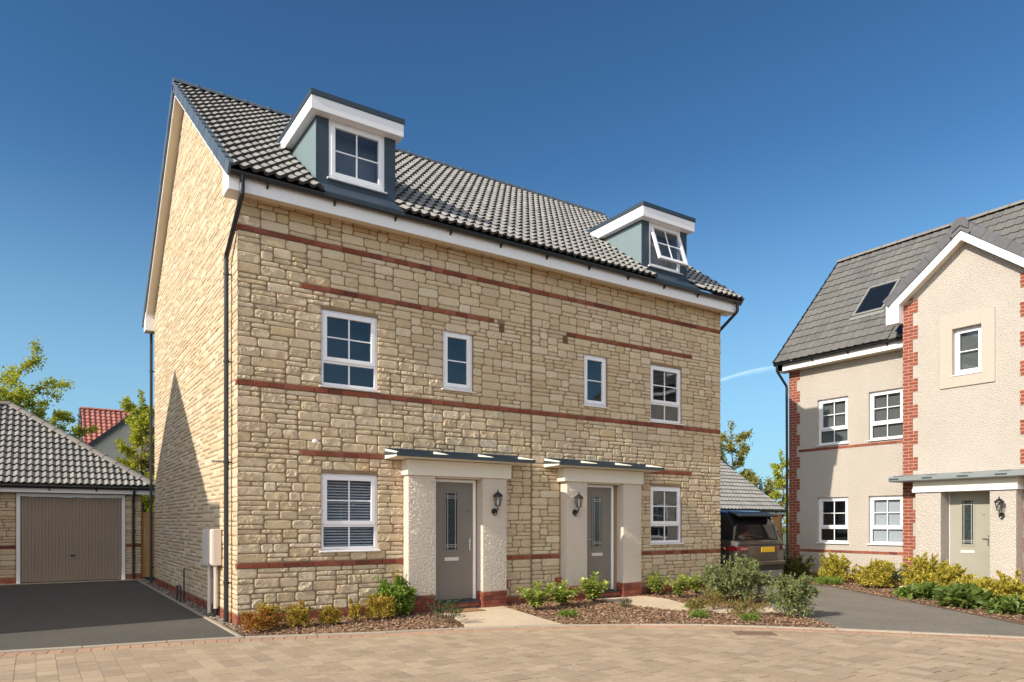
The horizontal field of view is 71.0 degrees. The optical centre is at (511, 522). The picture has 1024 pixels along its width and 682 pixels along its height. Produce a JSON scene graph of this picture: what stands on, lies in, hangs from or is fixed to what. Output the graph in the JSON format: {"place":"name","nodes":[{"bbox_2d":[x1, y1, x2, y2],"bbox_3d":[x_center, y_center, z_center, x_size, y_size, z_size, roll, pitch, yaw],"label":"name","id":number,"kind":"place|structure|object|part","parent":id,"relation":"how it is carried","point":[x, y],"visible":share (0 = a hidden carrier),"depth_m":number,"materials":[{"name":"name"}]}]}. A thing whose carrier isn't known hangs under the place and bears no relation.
{"place":"outdoors","nodes":[
{"label":"outdoors","id":0,"kind":"place"},
{"bbox_2d":[78,404,154,511],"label":"red roof house","id":1,"kind":"structure","parent":0,"point":[111,424],"depth_m":40.41,"materials":[{"name":"tile"}]},
{"bbox_2d":[0,580,234,649],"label":"driveway","id":2,"kind":"structure","parent":0,"point":[49,615],"depth_m":11.31,"materials":[{"name":"grey asphalt"}]},
{"bbox_2d":[434,606,560,626],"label":"garden path","id":3,"kind":"structure","parent":0,"point":[497,616],"depth_m":11.07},
{"bbox_2d":[441,608,485,613],"bbox_3d":[-0.828,1.471,12.003,0.700,0.014,0.360,0,0,-34],"label":"door mat","id":4,"kind":"object","parent":3,"relation":"on","point":[470,609],"depth_m":11.96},
{"bbox_2d":[0,628,1023,681],"bbox_3d":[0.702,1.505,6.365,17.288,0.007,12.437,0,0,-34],"label":"paved road","id":5,"kind":"structure","parent":0,"point":[643,655],"depth_m":7.87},
{"bbox_2d":[0,624,1023,652],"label":"kerb","id":6,"kind":"structure","parent":5,"relation":"on","point":[355,633],"depth_m":9.69,"materials":[{"name":"concrete"}]},
{"bbox_2d":[733,631,777,635],"bbox_3d":[3.282,1.502,9.695,0.520,0.030,0.320,0,0,5],"label":"drain cover","id":7,"kind":"object","parent":5,"relation":"on","point":[759,633],"visible":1,"depth_m":9.64,"materials":[{"name":"brown metal"}]},
{"bbox_2d":[0,0,1023,525],"label":"sky","id":8,"kind":"structure","parent":0,"point":[799,138],"materials":[{"name":"blue"}]},
{"bbox_2d":[27,526,1023,648],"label":"ground","id":9,"kind":"structure","parent":0,"point":[784,550],"depth_m":18.96,"materials":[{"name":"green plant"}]},
{"bbox_2d":[0,337,74,427],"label":"garden tree","id":10,"kind":"object","parent":9,"relation":"on","point":[19,395],"visible":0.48,"depth_m":26.52,"materials":[{"name":"green plant"}]},
{"bbox_2d":[0,388,101,496],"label":"garden tree","id":11,"kind":"object","parent":9,"relation":"on","point":[61,417],"visible":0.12,"depth_m":27.75,"materials":[{"name":"green plant"}]},
{"bbox_2d":[73,413,81,497],"bbox_3d":[-19.218,-1.709,32.194,1.207,6.421,1.089,0,0,-8],"label":"garden tree","id":12,"kind":"object","parent":9,"relation":"on","point":[76,430],"visible":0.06,"depth_m":32.13,"materials":[{"name":"green plant"}]},
{"bbox_2d":[0,401,154,583],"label":"stone garage","id":13,"kind":"structure","parent":9,"relation":"on","point":[52,528],"depth_m":18.22,"materials":[{"name":"stone"}]},
{"bbox_2d":[20,497,120,582],"bbox_3d":[-11.103,0.418,18.125,2.174,2.105,0.070,0,0,-34],"label":"garage door","id":14,"kind":"structure","parent":13,"relation":"in","point":[62,538],"depth_m":18.10,"materials":[{"name":"beige metal"}]},
{"bbox_2d":[0,579,241,635],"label":"drive edging","id":15,"kind":"object","parent":9,"relation":"on","point":[206,618],"visible":0.69,"depth_m":14.51,"materials":[{"name":"concrete"}]},
{"bbox_2d":[114,389,154,511],"bbox_3d":[-13.939,-1.824,27.464,3.152,6.652,2.623,0,0,0],"label":"garden tree","id":16,"kind":"object","parent":9,"relation":"on","point":[132,408],"visible":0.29,"depth_m":27.20,"materials":[{"name":"green plant"}]},
{"bbox_2d":[130,419,154,511],"bbox_3d":[-13.200,-1.306,27.574,2.679,5.617,3.024,0,0,-26],"label":"garden tree","id":17,"kind":"object","parent":9,"relation":"on","point":[141,460],"visible":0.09,"depth_m":26.91,"materials":[{"name":"green plant"}]},
{"bbox_2d":[141,512,154,578],"bbox_3d":[-9.189,0.606,19.555,1.730,1.788,0.156,0,0,-34],"label":"timber fence","id":18,"kind":"object","parent":9,"relation":"on","point":[145,544],"visible":0.19,"depth_m":19.10,"materials":[{"name":"brown wood"}]},
{"bbox_2d":[149,585,234,624],"bbox_3d":[-6.491,1.498,14.013,0.230,0.001,11.050,0,0,-34],"label":"gravel strip","id":19,"kind":"object","parent":9,"relation":"on","point":[194,608],"visible":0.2,"depth_m":12.44,"materials":[{"name":"grey gravel"}]},
{"bbox_2d":[176,568,185,601],"bbox_3d":[-6.233,1.173,13.507,0.109,0.655,0.416,0,0,-34],"label":"black plastic pipe","id":20,"kind":"object","parent":19,"relation":"on","point":[177,586],"visible":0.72,"depth_m":13.47,"materials":[{"name":"black plastic"}]},
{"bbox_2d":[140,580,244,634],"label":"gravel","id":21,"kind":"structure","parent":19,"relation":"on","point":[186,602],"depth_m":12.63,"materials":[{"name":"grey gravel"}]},
{"bbox_2d":[142,77,744,624],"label":"semi detached house","id":22,"kind":"structure","parent":9,"relation":"on","point":[378,353],"depth_m":12.57,"materials":[{"name":"stone"}]},
{"bbox_2d":[202,529,220,616],"bbox_3d":[-4.843,0.800,11.548,0.140,1.400,0.860,0,0,-34],"label":"meter cabinet","id":23,"kind":"object","parent":22,"relation":"attached to","point":[211,547],"visible":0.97,"depth_m":11.35,"materials":[{"name":"white plastic"}]},
{"bbox_3d":[-4.893,0.400,11.515,0.021,0.560,0.820,0,0,-34],"label":"cabinet door","id":24,"kind":"part","parent":23,"relation":"part of","materials":[{"name":"white plastic"}]},
{"bbox_2d":[319,309,380,392],"bbox_3d":[-2.666,-2.713,11.523,1.003,1.225,0.459,0,0,-34],"label":"window","id":25,"kind":"structure","parent":22,"relation":"in","point":[348,341],"depth_m":11.64,"materials":[{"name":"white plastic"}]},
{"bbox_2d":[319,473,380,552],"bbox_3d":[-2.666,-0.153,11.523,1.003,1.235,0.459,0,0,-34],"label":"window","id":26,"kind":"structure","parent":22,"relation":"in","point":[349,501],"depth_m":11.56,"materials":[{"name":"white plastic"}]},
{"bbox_2d":[327,120,386,194],"bbox_3d":[-2.542,-5.795,11.518,0.990,0.940,0.414,0,0,-34],"label":"window","id":27,"kind":"structure","parent":22,"relation":"in","point":[356,158],"depth_m":11.61,"materials":[{"name":"white plastic"}]},
{"bbox_2d":[436,482,472,599],"bbox_3d":[-0.994,0.315,12.445,0.739,2.030,0.099,0,0,-34],"label":"door","id":28,"kind":"structure","parent":22,"relation":"in","point":[454,500],"depth_m":12.45,"materials":[{"name":"grey wood"}]},
{"bbox_2d":[441,330,475,392],"bbox_3d":[-1.035,-2.793,12.610,0.660,1.035,0.459,0,0,-34],"label":"window","id":29,"kind":"structure","parent":22,"relation":"in","point":[457,347],"depth_m":12.64,"materials":[{"name":"white plastic"}]},
{"bbox_2d":[491,490,502,514],"bbox_3d":[-0.256,-0.352,12.532,0.184,0.455,0.222,0,0,-34],"label":"wall lantern","id":30,"kind":"object","parent":22,"relation":"attached to","point":[494,511],"depth_m":12.51,"materials":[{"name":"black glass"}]},
{"bbox_2d":[572,492,582,515],"bbox_3d":[1.250,-0.352,13.537,0.184,0.455,0.222,0,0,-34],"label":"wall lantern","id":31,"kind":"object","parent":22,"relation":"attached to","point":[579,504],"depth_m":13.51,"materials":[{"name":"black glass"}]},
{"bbox_2d":[583,354,609,408],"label":"window","id":32,"kind":"structure","parent":22,"relation":"in","point":[594,366],"depth_m":14.37,"materials":[{"name":"white plastic"}]},
{"bbox_2d":[587,487,610,588],"bbox_3d":[1.692,0.315,14.237,0.739,2.030,0.099,0,0,-34],"label":"door","id":33,"kind":"structure","parent":22,"relation":"in","point":[598,498],"depth_m":14.28,"materials":[{"name":"grey"}]},
{"bbox_2d":[649,364,683,425],"bbox_3d":[3.185,-2.713,15.426,1.003,1.225,0.459,0,0,-34],"label":"window","id":34,"kind":"structure","parent":22,"relation":"in","point":[665,382],"depth_m":15.65,"materials":[{"name":"white plastic"}]},
{"bbox_2d":[649,486,683,544],"bbox_3d":[3.185,-0.153,15.426,1.003,1.235,0.459,0,0,-34],"label":"window","id":35,"kind":"structure","parent":22,"relation":"in","point":[665,502],"depth_m":15.65,"materials":[{"name":"white plastic"}]},
{"bbox_2d":[648,222,687,274],"bbox_3d":[3.212,-5.795,15.225,0.990,0.940,0.633,0,0,-34],"label":"window","id":36,"kind":"structure","parent":22,"relation":"in","point":[665,245],"depth_m":15.43,"materials":[{"name":"white plastic"}]},
{"bbox_2d":[0,626,1023,656],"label":"road edging","id":37,"kind":"object","parent":9,"relation":"on","point":[405,633],"visible":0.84,"depth_m":9.52,"materials":[{"name":"grey concrete"}]},
{"bbox_2d":[225,589,838,636],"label":"bark mulch","id":38,"kind":"object","parent":9,"relation":"on","point":[549,610],"visible":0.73,"depth_m":11.06,"materials":[{"name":"brown wood"}]},
{"bbox_2d":[239,606,280,632],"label":"young shrub","id":39,"kind":"object","parent":38,"relation":"on","point":[261,622],"visible":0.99,"depth_m":9.75,"materials":[{"name":"orange plant"}]},
{"bbox_2d":[251,598,287,626],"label":"young shrub","id":40,"kind":"object","parent":38,"relation":"on","point":[273,608],"visible":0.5,"depth_m":10.15,"materials":[{"name":"yellow plant"}]},
{"bbox_2d":[284,600,315,626],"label":"young shrub","id":41,"kind":"object","parent":38,"relation":"on","point":[298,616],"visible":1,"depth_m":10.15,"materials":[{"name":"yellow plant"}]},
{"bbox_2d":[315,602,342,624],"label":"young shrub","id":42,"kind":"object","parent":38,"relation":"on","point":[329,615],"visible":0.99,"depth_m":10.40,"materials":[{"name":"yellow plant"}]},
{"bbox_2d":[347,598,362,621],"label":"young shrub","id":43,"kind":"object","parent":38,"relation":"on","point":[356,614],"visible":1,"depth_m":10.77,"materials":[{"name":"yellow plant"}]},
{"bbox_2d":[359,593,397,620],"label":"young shrub","id":44,"kind":"object","parent":38,"relation":"on","point":[378,606],"visible":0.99,"depth_m":10.94,"materials":[{"name":"yellow plant"}]},
{"bbox_2d":[371,574,417,615],"bbox_3d":[-1.904,1.168,11.478,0.782,0.687,0.735,0,0,-34],"label":"leafy plant","id":45,"kind":"object","parent":38,"relation":"on","point":[401,592],"visible":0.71,"depth_m":11.39,"materials":[{"name":"green plant"}]},
{"bbox_2d":[391,565,398,583],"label":"leafy plant","id":46,"kind":"object","parent":38,"relation":"on","point":[393,575],"visible":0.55,"depth_m":11.64,"materials":[{"name":"green plant"}]},
{"bbox_2d":[426,593,451,617],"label":"leafy plant","id":47,"kind":"object","parent":38,"relation":"on","point":[438,601],"visible":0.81,"depth_m":11.14,"materials":[{"name":"green plant"}]},
{"bbox_2d":[429,596,464,623],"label":"leafy plant","id":48,"kind":"object","parent":38,"relation":"on","point":[439,611],"visible":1,"depth_m":10.52,"materials":[{"name":"green plant"}]},
{"bbox_2d":[515,580,552,609],"bbox_3d":[0.402,1.235,12.146,0.699,0.521,0.566,0,0,-34],"label":"laurel shrub","id":49,"kind":"object","parent":38,"relation":"on","point":[536,598],"visible":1,"depth_m":12.09,"materials":[{"name":"green plant"}]},
{"bbox_2d":[547,579,581,606],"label":"laurel shrub","id":50,"kind":"object","parent":38,"relation":"on","point":[563,594],"visible":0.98,"depth_m":12.63,"materials":[{"name":"green plant"}]},
{"bbox_2d":[556,608,579,616],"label":"grass tuft","id":51,"kind":"object","parent":38,"relation":"on","point":[571,612],"visible":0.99,"depth_m":11.28,"materials":[{"name":"green plant"}]},
{"bbox_2d":[578,571,610,601],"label":"laurel shrub","id":52,"kind":"object","parent":38,"relation":"on","point":[590,586],"visible":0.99,"depth_m":13.21,"materials":[{"name":"green plant"}]},
{"bbox_2d":[620,597,632,607],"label":"plant","id":53,"kind":"object","parent":38,"relation":"on","point":[628,601],"visible":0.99,"depth_m":12.47,"materials":[{"name":"green plant"}]},
{"bbox_2d":[645,572,669,595],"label":"laurel shrub","id":54,"kind":"object","parent":38,"relation":"on","point":[656,584],"visible":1,"depth_m":14.57,"materials":[{"name":"green plant"}]},
{"bbox_2d":[669,574,688,596],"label":"laurel shrub","id":55,"kind":"object","parent":38,"relation":"on","point":[680,584],"visible":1,"depth_m":14.12,"materials":[{"name":"green plant"}]},
{"bbox_2d":[682,571,703,593],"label":"laurel shrub","id":56,"kind":"object","parent":38,"relation":"on","point":[693,583],"visible":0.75,"depth_m":14.82,"materials":[{"name":"green plant"}]},
{"bbox_2d":[683,595,709,611],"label":"plant","id":57,"kind":"object","parent":38,"relation":"on","point":[698,604],"visible":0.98,"depth_m":11.78,"materials":[{"name":"yellow plant"}]},
{"bbox_2d":[689,609,709,617],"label":"grass tuft","id":58,"kind":"object","parent":38,"relation":"on","point":[701,613],"visible":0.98,"depth_m":11.12,"materials":[{"name":"green plant"}]},
{"bbox_2d":[702,585,722,608],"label":"plant","id":59,"kind":"object","parent":38,"relation":"on","point":[716,598],"visible":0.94,"depth_m":12.22,"materials":[{"name":"yellow plant"}]},
{"bbox_2d":[698,548,774,603],"bbox_3d":[4.172,0.982,13.336,1.421,1.050,1.315,0,0,12],"label":"shrub","id":60,"kind":"object","parent":38,"relation":"on","point":[741,573],"visible":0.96,"depth_m":13.06,"materials":[{"name":"green plant"}]},
{"bbox_2d":[720,597,770,614],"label":"plant","id":61,"kind":"object","parent":38,"relation":"on","point":[744,605],"visible":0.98,"depth_m":11.50,"materials":[{"name":"yellow plant"}]},
{"bbox_2d":[737,610,761,620],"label":"grass tuft","id":62,"kind":"object","parent":38,"relation":"on","point":[751,616],"visible":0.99,"depth_m":10.80,"materials":[{"name":"green plant"}]},
{"bbox_2d":[762,572,823,618],"bbox_3d":[4.428,1.125,11.293,0.773,0.737,0.965,0,0,-34],"label":"shrub","id":63,"kind":"object","parent":38,"relation":"on","point":[793,592],"visible":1,"depth_m":11.19,"materials":[{"name":"green plant"}]},
{"bbox_2d":[720,420,762,490],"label":"garden tree","id":64,"kind":"object","parent":9,"relation":"on","point":[747,474],"visible":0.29,"depth_m":43.85,"materials":[{"name":"green plant"}]},
{"bbox_2d":[741,469,785,524],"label":"garden tree","id":65,"kind":"object","parent":9,"relation":"on","point":[768,486],"visible":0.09,"depth_m":44.90,"materials":[{"name":"green plant"}]},
{"bbox_2d":[767,448,788,540],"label":"garden tree","id":66,"kind":"object","parent":9,"relation":"on","point":[776,494],"visible":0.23,"depth_m":42.07,"materials":[{"name":"green plant"}]},
{"bbox_2d":[769,577,1023,623],"bbox_3d":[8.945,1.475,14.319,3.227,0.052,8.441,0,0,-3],"label":"bark mulch","id":67,"kind":"object","parent":9,"relation":"on","point":[923,602],"visible":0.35,"depth_m":14.18,"materials":[{"name":"brown wood"}]},
{"bbox_2d":[776,550,816,578],"bbox_3d":[7.172,1.084,18.378,1.239,0.821,1.303,0,0,14],"label":"dark shrub","id":68,"kind":"object","parent":67,"relation":"on","point":[797,566],"visible":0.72,"depth_m":18.21,"materials":[{"name":"green plant"}]},
{"bbox_2d":[812,574,844,584],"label":"grass tuft","id":69,"kind":"object","parent":67,"relation":"on","point":[821,579],"visible":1,"depth_m":17.15,"materials":[{"name":"green plant"}]},
{"bbox_2d":[817,550,852,580],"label":"yellow shrub","id":70,"kind":"object","parent":67,"relation":"on","point":[834,565],"visible":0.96,"depth_m":17.66,"materials":[{"name":"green plant"}]},
{"bbox_2d":[848,557,901,587],"bbox_3d":[8.330,1.135,16.395,1.035,0.720,1.033,0,0,-34],"label":"yellow shrub","id":71,"kind":"object","parent":67,"relation":"on","point":[882,574],"visible":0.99,"depth_m":16.23,"materials":[{"name":"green plant"}]},
{"bbox_2d":[891,565,910,586],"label":"silver shrub","id":72,"kind":"object","parent":67,"relation":"on","point":[899,577],"visible":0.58,"depth_m":16.10,"materials":[{"name":"green plant"}]},
{"bbox_2d":[893,586,917,598],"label":"broadleaf plant","id":73,"kind":"object","parent":67,"relation":"on","point":[900,592],"visible":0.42,"depth_m":14.15,"materials":[{"name":"green plant"}]},
{"bbox_2d":[904,580,940,601],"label":"broadleaf plant","id":74,"kind":"object","parent":67,"relation":"on","point":[924,590],"visible":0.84,"depth_m":13.80,"materials":[{"name":"green plant"}]},
{"bbox_2d":[898,552,948,585],"bbox_3d":[8.869,1.056,15.315,0.983,0.877,1.075,0,0,-13],"label":"yellow shrub","id":75,"kind":"object","parent":67,"relation":"on","point":[920,567],"visible":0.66,"depth_m":15.23,"materials":[{"name":"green plant"}]},
{"bbox_2d":[924,563,966,586],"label":"yellow shrub","id":76,"kind":"object","parent":67,"relation":"on","point":[946,576],"visible":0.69,"depth_m":14.41,"materials":[{"name":"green plant"}]},
{"bbox_2d":[931,581,993,609],"bbox_3d":[7.957,1.338,12.620,1.025,0.608,1.002,0,0,-34],"label":"broadleaf plant","id":77,"kind":"object","parent":67,"relation":"on","point":[968,595],"visible":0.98,"depth_m":12.43,"materials":[{"name":"green plant"}]},
{"bbox_2d":[951,574,985,584],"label":"yellow shrub","id":78,"kind":"object","parent":67,"relation":"on","point":[964,578],"visible":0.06,"depth_m":13.74,"materials":[{"name":"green plant"}]},
{"bbox_2d":[964,577,993,589],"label":"yellow shrub","id":79,"kind":"object","parent":67,"relation":"on","point":[980,584],"visible":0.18,"depth_m":13.03,"materials":[{"name":"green plant"}]},
{"bbox_2d":[977,592,1023,614],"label":"broadleaf plant","id":80,"kind":"object","parent":67,"relation":"on","point":[1004,604],"visible":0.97,"depth_m":11.61,"materials":[{"name":"green plant"}]},
{"bbox_2d":[983,569,1023,599],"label":"yellow shrub","id":81,"kind":"object","parent":67,"relation":"on","point":[1004,585],"visible":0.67,"depth_m":12.25,"materials":[{"name":"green plant"}]},
{"bbox_2d":[772,199,1023,585],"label":"rendered house","id":82,"kind":"structure","parent":9,"relation":"on","point":[904,367],"depth_m":16.48,"materials":[{"name":"beige paint"}]},
{"bbox_2d":[816,497,848,543],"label":"window","id":83,"kind":"structure","parent":82,"relation":"in","point":[833,511],"depth_m":19.11,"materials":[{"name":"white plastic"}]},
{"bbox_2d":[816,396,848,446],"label":"window","id":84,"kind":"structure","parent":82,"relation":"in","point":[833,413],"depth_m":18.89,"materials":[{"name":"white plastic"}]},
{"bbox_2d":[867,495,902,545],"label":"window","id":85,"kind":"structure","parent":82,"relation":"in","point":[886,512],"depth_m":17.72,"materials":[{"name":"white plastic"}]},
{"bbox_2d":[867,388,902,441],"bbox_3d":[9.347,-2.648,17.738,0.494,1.235,0.920,0,0,-34],"label":"window","id":86,"kind":"structure","parent":82,"relation":"in","point":[886,406],"depth_m":17.72,"materials":[{"name":"white plastic"}]},
{"bbox_2d":[950,325,982,376],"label":"window","id":87,"kind":"structure","parent":82,"relation":"in","point":[967,340],"depth_m":15.61,"materials":[{"name":"white plastic"}]},
{"bbox_2d":[950,491,989,579],"bbox_3d":[9.889,0.333,15.470,0.099,1.995,0.835,0,0,-34],"label":"door","id":88,"kind":"structure","parent":82,"relation":"in","point":[969,511],"depth_m":15.46,"materials":[{"name":"beige"}]},
{"bbox_2d":[994,496,1004,518],"bbox_3d":[9.888,-0.307,14.547,0.222,0.455,0.184,0,0,-34],"label":"wall lantern","id":89,"kind":"object","parent":82,"relation":"attached to","point":[999,501],"depth_m":14.53,"materials":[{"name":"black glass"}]},
{"bbox_2d":[599,596,785,613],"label":"garden path","id":90,"kind":"structure","parent":0,"point":[661,603],"depth_m":12.95,"materials":[{"name":"beige concrete"}]},
{"bbox_2d":[720,461,785,513],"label":"roof","id":91,"kind":"structure","parent":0,"point":[738,491],"depth_m":33.93,"materials":[{"name":"tile"}]},
{"bbox_2d":[730,581,1023,635],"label":"driveway","id":92,"kind":"structure","parent":0,"point":[839,607],"depth_m":11.41,"materials":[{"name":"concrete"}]},
{"bbox_2d":[720,509,784,578],"bbox_3d":[4.537,0.576,18.827,2.065,1.847,4.940,0,0,-34],"label":"parked car","id":93,"kind":"object","parent":92,"relation":"on","point":[754,535],"visible":0.41,"depth_m":16.83,"materials":[{"name":"grey paint"}]},
{"bbox_2d":[772,514,781,539],"bbox_3d":[6.529,0.626,19.461,2.320,1.748,0.156,0,0,-34],"label":"timber fence","id":94,"kind":"object","parent":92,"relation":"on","point":[777,521],"visible":0.07,"depth_m":19.99,"materials":[{"name":"brown wood"}]}
]}

